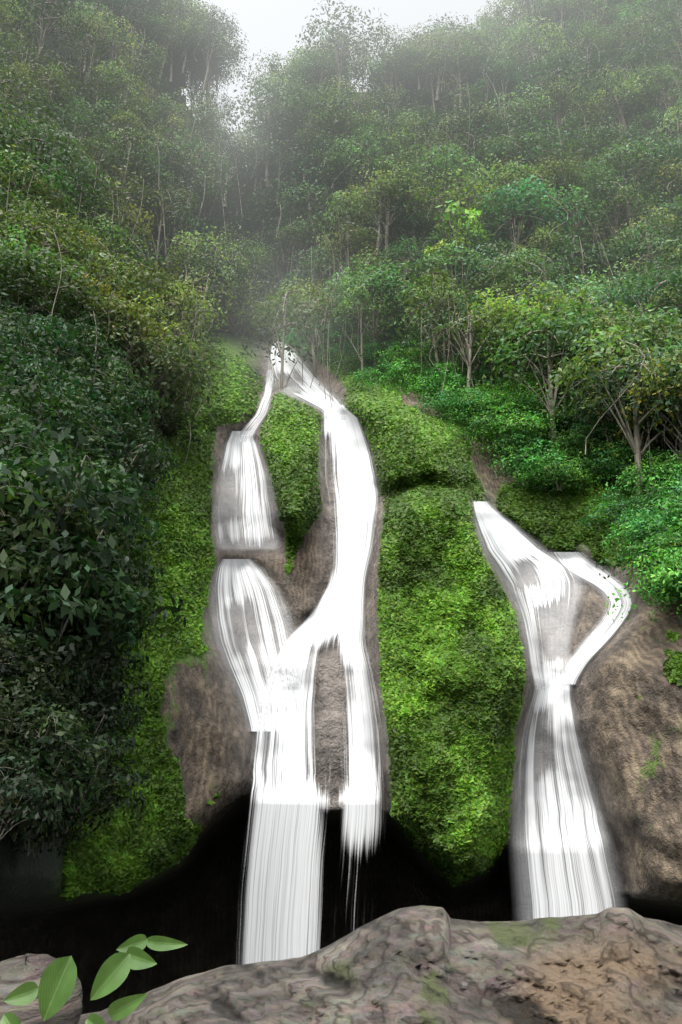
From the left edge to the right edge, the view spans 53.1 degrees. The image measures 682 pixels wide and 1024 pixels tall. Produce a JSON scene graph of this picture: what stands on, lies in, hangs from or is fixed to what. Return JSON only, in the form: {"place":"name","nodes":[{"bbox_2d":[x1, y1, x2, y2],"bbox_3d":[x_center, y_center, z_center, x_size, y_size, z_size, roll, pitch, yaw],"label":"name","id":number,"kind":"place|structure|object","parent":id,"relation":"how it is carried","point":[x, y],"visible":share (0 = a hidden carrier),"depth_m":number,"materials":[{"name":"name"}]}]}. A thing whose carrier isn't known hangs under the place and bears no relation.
{"place":"outdoors","nodes":[
{"label":"outdoors","id":0,"kind":"place"},
{"bbox_2d":[0,0,681,1013],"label":"cliff terrain","id":1,"kind":"structure","parent":0,"point":[626,702],"depth_m":19.27,"materials":[{"name":"green plant"}]},
{"bbox_2d":[0,269,185,682],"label":"bank trees","id":2,"kind":"object","parent":1,"relation":"on","point":[50,501],"visible":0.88,"depth_m":9.02,"materials":[{"name":"green plant"}]},
{"bbox_2d":[0,255,221,857],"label":"bank vegetation","id":3,"kind":"object","parent":1,"relation":"on","point":[55,715],"visible":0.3,"depth_m":6.74,"materials":[{"name":"green plant"}]},
{"bbox_2d":[0,0,306,463],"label":"trees","id":4,"kind":"object","parent":1,"relation":"on","point":[62,214],"visible":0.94,"depth_m":34.45,"materials":[{"name":"green plant"}]},
{"bbox_2d":[130,0,250,159],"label":"ridge trees","id":5,"kind":"object","parent":1,"relation":"on","point":[216,58],"visible":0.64,"depth_m":48.97,"materials":[{"name":"green plant"}]},
{"bbox_2d":[218,431,272,545],"bbox_3d":[-3.120,-1.007,23.475,2.429,6.271,5.168,0,-18,0],"label":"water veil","id":6,"kind":"object","parent":1,"relation":"on","point":[254,516],"visible":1,"depth_m":24.37,"materials":[{"name":"white liquid"}]},
{"bbox_2d":[237,370,273,441],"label":"waterfall","id":7,"kind":"structure","parent":1,"relation":"on","point":[269,383],"depth_m":27.46,"materials":[{"name":"white liquid"}]},
{"bbox_2d":[216,559,299,730],"bbox_3d":[-2.352,3.434,19.250,2.736,5.254,3.769,0,-18,0],"label":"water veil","id":8,"kind":"object","parent":1,"relation":"on","point":[240,569],"visible":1,"depth_m":19.68,"materials":[{"name":"white liquid"}]},
{"bbox_2d":[271,338,343,419],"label":"cascade water","id":9,"kind":"structure","parent":1,"relation":"on","point":[314,394],"depth_m":30.48,"materials":[{"name":"white liquid"}]},
{"bbox_2d":[243,405,379,963],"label":"water","id":10,"kind":"structure","parent":1,"relation":"on","point":[281,917],"depth_m":17.24,"materials":[{"name":"white liquid"}]},
{"bbox_2d":[59,322,681,901],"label":"moss and ferns","id":11,"kind":"object","parent":1,"relation":"on","point":[451,782],"visible":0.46,"depth_m":16.30,"materials":[{"name":"green plant"}]},
{"bbox_2d":[242,0,571,205],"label":"ridge trees","id":12,"kind":"object","parent":1,"relation":"on","point":[497,15],"visible":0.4,"depth_m":50.45,"materials":[{"name":"green plant"}]},
{"bbox_2d":[213,0,681,498],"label":"trees","id":13,"kind":"object","parent":1,"relation":"on","point":[618,357],"visible":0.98,"depth_m":39.76,"materials":[{"name":"green plant"}]},
{"bbox_2d":[264,309,681,628],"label":"bushes","id":14,"kind":"object","parent":1,"relation":"on","point":[659,533],"visible":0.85,"depth_m":23.99,"materials":[{"name":"green plant"}]},
{"bbox_2d":[474,502,569,689],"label":"water","id":15,"kind":"structure","parent":1,"relation":"on","point":[510,544],"depth_m":20.99,"materials":[{"name":"white liquid"}]},
{"bbox_2d":[554,552,630,683],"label":"waterfall","id":16,"kind":"structure","parent":15,"relation":"attached to","point":[576,563],"depth_m":18.43,"materials":[{"name":"white liquid"}]},
{"bbox_2d":[521,679,611,918],"bbox_3d":[4.799,6.794,16.116,2.545,5.785,3.219,0,-18,0],"label":"water fan","id":17,"kind":"object","parent":1,"relation":"on","point":[558,890],"visible":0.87,"depth_m":15.25},
{"bbox_2d":[182,0,529,170],"label":"sky","id":18,"kind":"structure","parent":0,"point":[268,25],"materials":[{"name":"white"}]},
{"bbox_2d":[78,905,681,1023],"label":"ledge rock","id":19,"kind":"object","parent":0,"point":[421,964],"visible":0.92,"depth_m":2.38,"materials":[{"name":"grey stone"}]},
{"bbox_2d":[0,954,82,1023],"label":"boulder","id":20,"kind":"object","parent":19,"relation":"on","point":[16,972],"visible":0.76,"depth_m":1.92,"materials":[{"name":"grey stone"}]},
{"bbox_2d":[0,934,187,1023],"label":"broad leaf plant","id":21,"kind":"object","parent":19,"relation":"on","point":[55,989],"visible":1,"depth_m":1.64,"materials":[{"name":"green plant"}]}
]}

